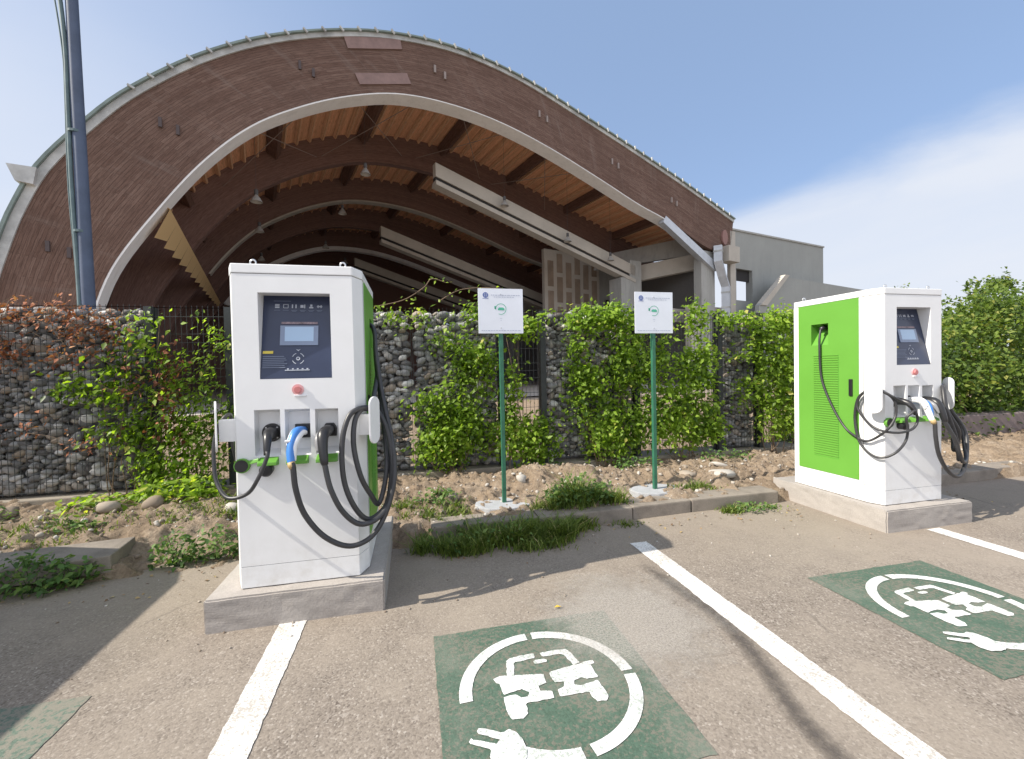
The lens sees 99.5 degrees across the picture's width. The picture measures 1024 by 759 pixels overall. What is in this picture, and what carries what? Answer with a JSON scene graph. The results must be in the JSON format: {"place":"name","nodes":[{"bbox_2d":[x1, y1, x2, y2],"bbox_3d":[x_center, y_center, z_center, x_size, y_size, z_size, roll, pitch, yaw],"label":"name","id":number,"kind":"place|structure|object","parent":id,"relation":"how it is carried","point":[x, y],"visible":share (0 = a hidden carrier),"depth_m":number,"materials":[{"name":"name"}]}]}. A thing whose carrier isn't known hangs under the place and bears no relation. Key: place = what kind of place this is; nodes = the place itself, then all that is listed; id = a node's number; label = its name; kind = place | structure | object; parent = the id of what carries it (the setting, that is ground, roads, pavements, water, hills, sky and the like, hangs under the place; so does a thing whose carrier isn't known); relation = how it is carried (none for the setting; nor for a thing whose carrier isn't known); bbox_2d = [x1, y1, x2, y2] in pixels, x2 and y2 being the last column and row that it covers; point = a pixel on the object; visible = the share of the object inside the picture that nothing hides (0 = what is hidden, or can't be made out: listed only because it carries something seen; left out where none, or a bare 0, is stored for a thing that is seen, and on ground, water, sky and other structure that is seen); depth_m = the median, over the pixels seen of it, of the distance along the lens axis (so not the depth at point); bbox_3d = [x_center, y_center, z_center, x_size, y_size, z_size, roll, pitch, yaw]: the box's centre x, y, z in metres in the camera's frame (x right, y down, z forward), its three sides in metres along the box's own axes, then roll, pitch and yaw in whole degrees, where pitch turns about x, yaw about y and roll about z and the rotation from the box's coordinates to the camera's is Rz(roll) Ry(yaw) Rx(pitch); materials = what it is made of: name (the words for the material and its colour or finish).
{"place":"outdoors","nodes":[
{"label":"outdoors","id":0,"kind":"place"},
{"bbox_2d":[161,380,711,415],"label":"hall floor","id":1,"kind":"structure","parent":0,"point":[533,384],"depth_m":30.89,"materials":[{"name":"concrete"}]},
{"bbox_2d":[0,377,1023,758],"bbox_3d":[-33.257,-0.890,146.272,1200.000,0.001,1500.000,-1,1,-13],"label":"ground","id":2,"kind":"structure","parent":0,"point":[362,685],"depth_m":2.37,"materials":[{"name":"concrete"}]},
{"bbox_2d":[0,547,82,601],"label":"weed clump","id":3,"kind":"object","parent":2,"relation":"on","point":[25,564],"visible":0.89,"depth_m":3.02,"materials":[{"name":"green plant"}]},
{"bbox_2d":[0,695,91,758],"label":"bay symbol","id":4,"kind":"object","parent":2,"relation":"on","point":[28,731],"visible":1,"depth_m":1.89,"materials":[{"name":"green paint"}]},
{"bbox_2d":[54,0,98,449],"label":"utility pole","id":5,"kind":"object","parent":2,"relation":"on","point":[77,162],"visible":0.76,"depth_m":5.43,"materials":[{"name":"metal"}]},
{"bbox_2d":[43,553,112,591],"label":"weed clump","id":6,"kind":"object","parent":2,"relation":"on","point":[89,568],"visible":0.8,"depth_m":3.12,"materials":[{"name":"green plant"}]},
{"bbox_2d":[207,620,306,758],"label":"parking line","id":7,"kind":"object","parent":2,"relation":"on","point":[239,733],"visible":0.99,"depth_m":2.01,"materials":[{"name":"white paint"}]},
{"bbox_2d":[204,516,392,634],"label":"concrete plinth","id":8,"kind":"structure","parent":2,"relation":"on","point":[230,604],"depth_m":2.65,"materials":[{"name":"concrete"}]},
{"bbox_2d":[211,259,396,588],"bbox_3d":[-1.367,0.251,3.056,1.083,2.021,1.077,-1,1,-13],"label":"charging station","id":9,"kind":"object","parent":8,"relation":"on","point":[300,431],"visible":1,"depth_m":2.71,"materials":[{"name":"metal"}]},
{"bbox_2d":[363,283,377,533],"bbox_3d":[-1.058,0.196,3.283,0.018,1.723,0.646,-1,1,-13],"label":"side door","id":10,"kind":"structure","parent":9,"relation":"in","point":[368,300],"depth_m":3.16,"materials":[{"name":"green metal"}]},
{"bbox_2d":[0,25,739,408],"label":"sports hall","id":11,"kind":"structure","parent":2,"relation":"on","point":[454,147],"depth_m":28.16,"materials":[{"name":"wood"}]},
{"bbox_2d":[250,137,262,203],"bbox_3d":[-13.219,-11.474,22.279,0.580,4.645,0.580,-1,1,-13],"label":"pendant lamp","id":12,"kind":"object","parent":11,"relation":"hanging from","point":[255,199],"visible":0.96,"depth_m":22.26,"materials":[{"name":"metal"}]},
{"bbox_2d":[255,194,264,232],"bbox_3d":[-16.618,-11.820,28.395,0.580,4.258,0.580,-1,1,-13],"label":"pendant lamp","id":13,"kind":"object","parent":11,"relation":"hanging from","point":[258,229],"visible":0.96,"depth_m":28.35,"materials":[{"name":"metal"}]},
{"bbox_2d":[360,130,370,176],"bbox_3d":[-8.511,-14.113,24.997,0.580,4.513,0.580,-1,1,-13],"label":"pendant lamp","id":14,"kind":"object","parent":11,"relation":"hanging from","point":[365,172],"visible":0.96,"depth_m":24.99,"materials":[{"name":"metal"}]},
{"bbox_2d":[500,149,508,207],"bbox_3d":[-0.553,-14.309,29.168,0.580,5.204,0.580,-1,1,-13],"label":"pendant lamp","id":15,"kind":"object","parent":11,"relation":"hanging from","point":[504,203],"visible":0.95,"depth_m":29.15,"materials":[{"name":"metal"}]},
{"bbox_2d":[564,171,571,242],"bbox_3d":[4.054,-13.023,31.863,0.580,5.731,0.580,-1,1,-13],"label":"pendant lamp","id":16,"kind":"object","parent":11,"relation":"hanging from","point":[567,239],"visible":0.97,"depth_m":31.86,"materials":[{"name":"metal"}]},
{"bbox_2d":[713,245,730,380],"bbox_3d":[17.002,-5.135,34.965,1.847,11.100,0.897,-2,1,-30],"label":"duct","id":17,"kind":"object","parent":11,"relation":"attached to","point":[723,280],"visible":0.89,"depth_m":34.73,"materials":[{"name":"metal"}]},
{"bbox_2d":[0,441,794,505],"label":"concrete footing","id":18,"kind":"object","parent":2,"relation":"on","point":[66,497],"visible":0.1,"depth_m":5.67,"materials":[{"name":"concrete"}]},
{"bbox_2d":[0,303,165,496],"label":"gabion","id":19,"kind":"object","parent":18,"relation":"on","point":[25,460],"visible":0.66,"depth_m":4.73,"materials":[{"name":"stone"}]},
{"bbox_2d":[0,292,160,459],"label":"creeper","id":20,"kind":"object","parent":19,"relation":"attached to","point":[3,354],"visible":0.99,"depth_m":4.56,"materials":[{"name":"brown plant"}]},
{"bbox_2d":[30,307,195,497],"bbox_3d":[-4.277,0.297,4.629,1.482,2.172,0.424,-1,1,-13],"label":"creeper","id":21,"kind":"object","parent":19,"relation":"attached to","point":[139,425],"visible":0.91,"depth_m":4.68,"materials":[{"name":"green plant"}]},
{"bbox_2d":[143,306,163,489],"bbox_3d":[-4.066,0.213,4.917,0.076,2.065,0.135,-1,1,-13],"label":"fence post","id":22,"kind":"object","parent":18,"relation":"on","point":[153,311],"visible":0.5,"depth_m":4.86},
{"bbox_2d":[152,305,228,481],"bbox_3d":[-3.679,0.178,5.008,0.762,2.055,0.012,-1,1,-13],"label":"panel","id":23,"kind":"object","parent":22,"relation":"attached to","point":[187,342],"visible":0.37,"depth_m":5.00,"materials":[{"name":"metal"}]},
{"bbox_2d":[140,335,195,445],"bbox_3d":[-3.775,0.163,4.774,0.485,1.308,0.388,-2,1,-32],"label":"creeper","id":24,"kind":"object","parent":23,"relation":"hanging from","point":[160,396],"visible":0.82,"depth_m":4.77,"materials":[{"name":"green plant"}]},
{"bbox_2d":[224,307,236,484],"bbox_3d":[-3.286,0.193,5.094,0.076,2.065,0.135,-1,1,-13],"label":"fence post","id":25,"kind":"object","parent":18,"relation":"on","point":[229,368],"visible":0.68,"depth_m":5.02,"materials":[{"name":"metal"}]},
{"bbox_2d":[373,307,413,470],"bbox_3d":[-2.287,0.157,5.426,2.082,2.126,0.331,-1,1,-13],"label":"gabion","id":26,"kind":"object","parent":18,"relation":"on","point":[395,351],"visible":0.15,"depth_m":5.51,"materials":[{"name":"stone"}]},
{"bbox_2d":[374,276,447,307],"bbox_3d":[-1.267,-1.080,5.365,1.048,0.430,0.138,-1,1,-6],"label":"tendril","id":27,"kind":"object","parent":26,"relation":"attached to","point":[416,292],"visible":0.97,"depth_m":5.37,"materials":[{"name":"green plant"}]},
{"bbox_2d":[411,308,499,468],"bbox_3d":[-0.715,0.119,5.774,1.200,2.092,0.335,-1,1,-13],"label":"gabion","id":28,"kind":"object","parent":18,"relation":"on","point":[434,371],"visible":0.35,"depth_m":5.66,"materials":[{"name":"stone"}]},
{"bbox_2d":[375,294,513,475],"bbox_3d":[-0.854,0.082,5.402,1.814,2.428,0.444,-1,1,-13],"label":"creeper","id":29,"kind":"object","parent":28,"relation":"attached to","point":[452,434],"visible":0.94,"depth_m":5.46,"materials":[{"name":"green plant"}]},
{"bbox_2d":[438,284,502,301],"bbox_3d":[-0.453,-1.101,5.513,0.956,0.235,0.145,-1,1,-13],"label":"tendril","id":30,"kind":"object","parent":29,"relation":"attached to","point":[463,289],"visible":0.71,"depth_m":5.48,"materials":[{"name":"green plant"}]},
{"bbox_2d":[496,333,505,464],"bbox_3d":[-0.147,0.114,5.807,0.076,2.065,0.135,-1,1,-13],"label":"fence post","id":31,"kind":"object","parent":18,"relation":"on","point":[497,343],"visible":0.25,"depth_m":5.77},
{"bbox_2d":[504,310,539,459],"bbox_3d":[0.133,0.082,5.874,0.542,2.055,0.012,-1,1,-13],"label":"panel","id":32,"kind":"object","parent":31,"relation":"attached to","point":[525,348],"visible":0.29,"depth_m":5.88,"materials":[{"name":"metal"}]},
{"bbox_2d":[537,310,547,462],"bbox_3d":[0.418,0.099,5.936,0.076,2.065,0.135,-1,1,-13],"label":"fence post","id":33,"kind":"object","parent":18,"relation":"on","point":[542,383],"visible":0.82,"depth_m":5.87,"materials":[{"name":"metal"}]},
{"bbox_2d":[545,309,635,459],"bbox_3d":[1.085,0.066,6.193,1.366,2.089,0.330,-1,1,-13],"label":"gabion","id":34,"kind":"object","parent":18,"relation":"on","point":[554,357],"visible":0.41,"depth_m":6.04,"materials":[{"name":"stone"}]},
{"bbox_2d":[549,294,659,466],"bbox_3d":[1.322,0.003,5.875,1.567,2.403,0.497,-1,1,-13],"label":"creeper","id":35,"kind":"object","parent":34,"relation":"attached to","point":[610,314],"visible":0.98,"depth_m":5.92,"materials":[{"name":"green plant"}]},
{"bbox_2d":[626,293,733,459],"bbox_3d":[2.403,-0.035,6.141,1.680,2.425,0.437,-1,1,-13],"label":"creeper","id":36,"kind":"object","parent":34,"relation":"attached to","point":[676,418],"visible":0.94,"depth_m":6.19,"materials":[{"name":"green plant"}]},
{"bbox_2d":[630,314,640,455],"bbox_3d":[1.783,0.065,6.246,0.076,2.065,0.135,-1,1,-13],"label":"fence post","id":37,"kind":"object","parent":18,"relation":"on","point":[634,403],"visible":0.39,"depth_m":6.20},
{"bbox_2d":[640,311,715,452],"bbox_3d":[2.444,0.023,6.399,1.282,2.055,0.012,-1,1,-13],"label":"panel","id":38,"kind":"object","parent":37,"relation":"attached to","point":[674,333],"visible":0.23,"depth_m":6.39,"materials":[{"name":"metal"}]},
{"bbox_2d":[712,312,723,449],"bbox_3d":[3.109,0.031,6.547,0.076,2.065,0.135,-1,1,-13],"label":"fence post","id":39,"kind":"object","parent":18,"relation":"on","point":[718,342],"visible":0.54,"depth_m":6.49,"materials":[{"name":"metal"}]},
{"bbox_2d":[708,311,758,446],"bbox_3d":[3.446,0.006,6.727,0.674,2.076,0.316,-1,1,-13],"label":"gabion","id":40,"kind":"object","parent":18,"relation":"on","point":[742,431],"visible":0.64,"depth_m":6.63,"materials":[{"name":"stone"}]},
{"bbox_2d":[752,313,763,447],"bbox_3d":[3.811,0.014,6.707,0.076,2.065,0.135,-1,1,-13],"label":"fence post","id":41,"kind":"object","parent":18,"relation":"on","point":[760,444],"visible":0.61,"depth_m":6.67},
{"bbox_2d":[759,312,794,443],"bbox_3d":[4.184,-0.021,6.795,0.692,2.055,0.012,-1,1,-13],"label":"panel","id":42,"kind":"object","parent":41,"relation":"attached to","point":[766,442],"visible":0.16,"depth_m":6.78,"materials":[{"name":"metal"}]},
{"bbox_2d":[414,516,545,556],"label":"weed clump","id":43,"kind":"object","parent":2,"relation":"on","point":[461,534],"visible":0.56,"depth_m":3.71,"materials":[{"name":"green plant"}]},
{"bbox_2d":[430,510,537,538],"bbox_3d":[-0.261,1.381,4.056,0.980,0.180,0.260,-1,1,-13],"label":"kerb stone","id":44,"kind":"object","parent":2,"relation":"on","point":[439,526],"visible":0.37,"depth_m":3.96,"materials":[{"name":"concrete"}]},
{"bbox_2d":[393,505,607,560],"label":"grass","id":45,"kind":"structure","parent":2,"relation":"on","point":[558,532],"depth_m":3.71,"materials":[{"name":"plant"}]},
{"bbox_2d":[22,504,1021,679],"bbox_3d":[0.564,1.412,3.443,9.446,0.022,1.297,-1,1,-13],"label":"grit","id":46,"kind":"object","parent":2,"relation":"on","point":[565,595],"visible":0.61,"depth_m":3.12,"materials":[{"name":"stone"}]},
{"bbox_2d":[434,610,717,758],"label":"bay symbol","id":47,"kind":"object","parent":2,"relation":"on","point":[543,689],"visible":1,"depth_m":1.96,"materials":[{"name":"green paint"}]},
{"bbox_2d":[533,503,631,524],"bbox_3d":[0.696,1.357,4.268,0.968,0.180,0.260,-1,1,-15],"label":"kerb stone","id":48,"kind":"object","parent":2,"relation":"on","point":[610,513],"visible":0.47,"depth_m":4.20,"materials":[{"name":"concrete"}]},
{"bbox_2d":[611,519,644,528],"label":"grass tuft","id":49,"kind":"object","parent":2,"relation":"on","point":[623,523],"visible":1,"depth_m":4.14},
{"bbox_2d":[556,589,701,659],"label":"dust patch","id":50,"kind":"object","parent":2,"relation":"on","point":[617,613],"visible":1,"depth_m":2.53,"materials":[{"name":"grey"}]},
{"bbox_2d":[625,496,690,519],"bbox_3d":[1.492,1.336,4.495,0.690,0.180,0.260,-2,1,-16],"label":"kerb stone","id":51,"kind":"object","parent":2,"relation":"on","point":[656,508],"visible":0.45,"depth_m":4.38,"materials":[{"name":"concrete"}]},
{"bbox_2d":[689,485,777,511],"bbox_3d":[2.349,1.313,4.715,1.075,0.180,0.270,-1,1,-13],"label":"kerb stone","id":52,"kind":"object","parent":2,"relation":"on","point":[705,501],"visible":0.52,"depth_m":4.62,"materials":[{"name":"concrete"}]},
{"bbox_2d":[657,574,840,758],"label":"tyre mark","id":53,"kind":"object","parent":2,"relation":"on","point":[803,721],"visible":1,"depth_m":2.08,"materials":[{"name":"grey"}]},
{"bbox_2d":[715,502,787,515],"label":"grass tuft","id":54,"kind":"object","parent":2,"relation":"on","point":[731,510],"visible":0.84,"depth_m":4.45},
{"bbox_2d":[730,501,776,512],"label":"weed clump","id":55,"kind":"object","parent":2,"relation":"on","point":[750,507],"visible":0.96,"depth_m":4.49,"materials":[{"name":"green plant"}]},
{"bbox_2d":[751,343,792,442],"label":"hedge shrub","id":56,"kind":"object","parent":2,"relation":"on","point":[789,438],"visible":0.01,"depth_m":7.51,"materials":[{"name":"green plant"}]},
{"bbox_2d":[727,228,823,347],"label":"annex building","id":57,"kind":"structure","parent":2,"relation":"on","point":[763,265],"depth_m":38.96,"materials":[{"name":"concrete"}]},
{"bbox_2d":[630,541,945,758],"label":"parking line","id":58,"kind":"object","parent":2,"relation":"on","point":[893,735],"visible":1,"depth_m":2.11,"materials":[{"name":"white paint"}]},
{"bbox_2d":[746,275,861,381],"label":"stair wall","id":59,"kind":"structure","parent":2,"relation":"on","point":[791,291],"depth_m":37.91,"materials":[{"name":"concrete"}]},
{"bbox_2d":[773,476,971,532],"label":"concrete plinth","id":60,"kind":"structure","parent":2,"relation":"on","point":[945,510],"depth_m":3.99,"materials":[{"name":"concrete"}]},
{"bbox_2d":[794,284,968,504],"bbox_3d":[3.759,0.118,4.381,1.246,2.021,1.077,-1,1,-13],"label":"charging station","id":61,"kind":"object","parent":60,"relation":"on","point":[874,400],"visible":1,"depth_m":4.06,"materials":[{"name":"metal"}]},
{"bbox_2d":[798,298,858,479],"bbox_3d":[3.197,0.086,4.404,0.018,1.723,0.646,-1,1,-13],"label":"side door","id":62,"kind":"structure","parent":61,"relation":"in","point":[825,445],"depth_m":4.36,"materials":[{"name":"green metal"}]},
{"bbox_2d":[809,560,1023,679],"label":"bay symbol","id":63,"kind":"object","parent":2,"relation":"on","point":[978,624],"visible":1,"depth_m":2.63,"materials":[{"name":"green paint"}]},
{"bbox_2d":[941,465,997,484],"bbox_3d":[5.659,1.229,5.503,0.990,0.180,0.279,-1,1,-13],"label":"kerb stone","id":64,"kind":"object","parent":2,"relation":"on","point":[975,473],"visible":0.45,"depth_m":5.40,"materials":[{"name":"concrete"}]},
{"bbox_2d":[927,528,1023,558],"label":"parking line","id":65,"kind":"object","parent":2,"relation":"on","point":[998,548],"visible":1,"depth_m":3.57,"materials":[{"name":"white paint"}]},
{"bbox_2d":[941,410,1023,438],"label":"concrete footing","id":66,"kind":"object","parent":2,"relation":"on","point":[977,417],"depth_m":7.71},
{"bbox_2d":[961,266,1023,371],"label":"tree","id":67,"kind":"object","parent":2,"relation":"on","point":[992,281],"visible":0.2,"depth_m":27.30,"materials":[{"name":"green plant"}]},
{"bbox_2d":[972,460,1023,473],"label":"kerb stone","id":68,"kind":"object","parent":2,"relation":"on","point":[998,466],"visible":0.35,"depth_m":5.70,"materials":[{"name":"concrete"}]},
{"bbox_2d":[0,429,1023,590],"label":"soil ground","id":69,"kind":"structure","parent":0,"point":[997,446],"depth_m":4.60,"materials":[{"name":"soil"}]},
{"bbox_2d":[0,506,19,518],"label":"stone","id":70,"kind":"object","parent":69,"relation":"on","point":[12,509],"visible":0.85,"depth_m":4.04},
{"bbox_2d":[0,537,134,586],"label":"concrete slab","id":71,"kind":"structure","parent":69,"relation":"on","point":[108,554],"depth_m":3.26,"materials":[{"name":"concrete"}]},
{"bbox_2d":[0,508,144,547],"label":"grass","id":72,"kind":"structure","parent":69,"relation":"on","point":[19,528],"depth_m":3.77,"materials":[{"name":"plant"}]},
{"bbox_2d":[42,513,106,533],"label":"weed clump","id":73,"kind":"object","parent":69,"relation":"on","point":[74,525],"visible":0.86,"depth_m":3.82,"materials":[{"name":"green plant"}]},
{"bbox_2d":[51,492,140,517],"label":"weed clump","id":74,"kind":"object","parent":69,"relation":"on","point":[84,501],"visible":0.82,"depth_m":4.28,"materials":[{"name":"green plant"}]},
{"bbox_2d":[94,501,120,513],"bbox_3d":[-3.948,1.248,4.236,0.205,0.122,0.166,-1,1,-13],"label":"stone","id":75,"kind":"object","parent":69,"relation":"on","point":[105,507],"visible":0.92,"depth_m":4.18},
{"bbox_2d":[141,495,164,508],"bbox_3d":[-3.619,1.243,4.384,0.181,0.140,0.174,-1,1,-13],"label":"stone","id":76,"kind":"object","parent":69,"relation":"on","point":[154,501],"visible":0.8,"depth_m":4.33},
{"bbox_2d":[146,526,200,572],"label":"weed clump","id":77,"kind":"object","parent":69,"relation":"on","point":[176,559],"visible":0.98,"depth_m":3.42,"materials":[{"name":"green plant"}]},
{"bbox_2d":[124,474,229,507],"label":"weed clump","id":78,"kind":"object","parent":69,"relation":"on","point":[171,488],"visible":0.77,"depth_m":4.51,"materials":[{"name":"green plant"}]},
{"bbox_2d":[123,309,236,493],"bbox_3d":[-3.634,0.306,4.797,1.267,2.206,0.384,-1,1,-13],"label":"creeper","id":79,"kind":"object","parent":69,"relation":"on","point":[185,465],"visible":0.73,"depth_m":4.82,"materials":[{"name":"green plant"}]},
{"bbox_2d":[146,492,237,524],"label":"grass","id":80,"kind":"structure","parent":69,"relation":"on","point":[223,511],"depth_m":4.18,"materials":[{"name":"plant"}]},
{"bbox_2d":[187,523,238,563],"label":"weed clump","id":81,"kind":"object","parent":69,"relation":"on","point":[216,554],"visible":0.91,"depth_m":3.52,"materials":[{"name":"green plant"}]},
{"bbox_2d":[224,502,236,510],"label":"stone","id":82,"kind":"object","parent":69,"relation":"on","point":[230,504],"visible":0.41,"depth_m":4.22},
{"bbox_2d":[381,484,472,525],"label":"grass tuft","id":83,"kind":"object","parent":69,"relation":"on","point":[429,513],"visible":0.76,"depth_m":4.22,"materials":[{"name":"plant"}]},
{"bbox_2d":[412,486,460,505],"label":"weed clump","id":84,"kind":"object","parent":69,"relation":"on","point":[441,496],"visible":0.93,"depth_m":4.37,"materials":[{"name":"green plant"}]},
{"bbox_2d":[0,455,992,603],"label":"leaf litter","id":85,"kind":"object","parent":69,"relation":"on","point":[420,516],"visible":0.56,"depth_m":3.98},
{"bbox_2d":[475,288,529,512],"bbox_3d":[-0.099,0.207,4.411,0.608,2.245,0.424,-1,1,-13],"label":"notice sign","id":86,"kind":"object","parent":69,"relation":"on","point":[500,311],"visible":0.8,"depth_m":4.38,"materials":[{"name":"metal"}]},
{"bbox_2d":[516,474,525,482],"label":"stone","id":87,"kind":"object","parent":69,"relation":"on","point":[521,478],"visible":0.98,"depth_m":4.83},
{"bbox_2d":[477,309,568,468],"bbox_3d":[0.171,0.131,5.611,1.258,2.230,0.485,-1,1,-13],"label":"creeper","id":88,"kind":"object","parent":69,"relation":"on","point":[528,436],"visible":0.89,"depth_m":5.66,"materials":[{"name":"green plant"}]},
{"bbox_2d":[543,471,614,506],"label":"weed clump","id":89,"kind":"object","parent":69,"relation":"on","point":[556,487],"visible":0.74,"depth_m":4.34,"materials":[{"name":"green plant"}]},
{"bbox_2d":[527,466,633,511],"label":"grass tuft","id":90,"kind":"object","parent":69,"relation":"on","point":[615,499],"visible":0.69,"depth_m":4.32,"materials":[{"name":"plant"}]},
{"bbox_2d":[613,456,662,469],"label":"weed clump","id":91,"kind":"object","parent":69,"relation":"on","point":[642,461],"visible":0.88,"depth_m":5.78,"materials":[{"name":"green plant"}]},
{"bbox_2d":[629,292,676,497],"bbox_3d":[1.579,0.164,4.808,0.576,2.245,0.407,-1,1,-13],"label":"notice sign","id":92,"kind":"object","parent":69,"relation":"on","point":[653,313],"visible":0.89,"depth_m":4.76,"materials":[{"name":"metal"}]},
{"bbox_2d":[678,470,696,476],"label":"stone","id":93,"kind":"object","parent":69,"relation":"on","point":[685,472],"visible":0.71,"depth_m":5.33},
{"bbox_2d":[667,479,727,491],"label":"grass tuft","id":94,"kind":"object","parent":69,"relation":"on","point":[697,485],"visible":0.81,"depth_m":4.90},
{"bbox_2d":[709,469,735,477],"bbox_3d":[2.582,1.149,5.305,0.325,0.097,0.278,-1,1,-13],"label":"stone","id":95,"kind":"object","parent":69,"relation":"on","point":[731,474],"visible":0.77,"depth_m":5.23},
{"bbox_2d":[700,447,754,460],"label":"weed clump","id":96,"kind":"object","parent":69,"relation":"on","point":[723,454],"visible":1,"depth_m":6.01,"materials":[{"name":"green plant"}]},
{"bbox_2d":[708,297,794,453],"bbox_3d":[3.811,-0.047,6.462,1.909,2.378,0.438,-1,1,-13],"label":"creeper","id":97,"kind":"object","parent":69,"relation":"on","point":[779,372],"visible":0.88,"depth_m":6.50,"materials":[{"name":"green plant"}]},
{"bbox_2d":[0,0,1023,346],"label":"sky","id":98,"kind":"structure","parent":0,"point":[886,136],"materials":[{"name":"blue"}]},
{"bbox_2d":[34,387,1018,481],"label":"waste ground","id":99,"kind":"structure","parent":0,"point":[413,434],"depth_m":9.43,"materials":[{"name":"soil"}]},
{"bbox_2d":[941,340,980,438],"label":"hedge shrub","id":100,"kind":"object","parent":99,"relation":"on","point":[950,372],"visible":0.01,"depth_m":7.22,"materials":[{"name":"green plant"}]},
{"bbox_2d":[941,308,1019,381],"bbox_3d":[26.092,-1.733,24.956,5.282,4.784,3.991,-1,1,-13],"label":"tree","id":101,"kind":"object","parent":99,"relation":"on","point":[976,347],"visible":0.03,"depth_m":24.50,"materials":[{"name":"green plant"}]},
{"bbox_2d":[941,281,1023,431],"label":"hedge shrub","id":102,"kind":"object","parent":99,"relation":"on","point":[1004,305],"visible":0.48,"depth_m":8.25,"materials":[{"name":"green plant"}]},
{"bbox_2d":[941,311,1023,435],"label":"hedge shrub","id":103,"kind":"object","parent":99,"relation":"on","point":[951,331],"visible":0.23,"depth_m":7.77,"materials":[{"name":"green plant"}]},
{"bbox_2d":[961,286,1023,409],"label":"hedge shrub","id":104,"kind":"object","parent":99,"relation":"on","point":[1016,296],"visible":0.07,"depth_m":8.88,"materials":[{"name":"green plant"}]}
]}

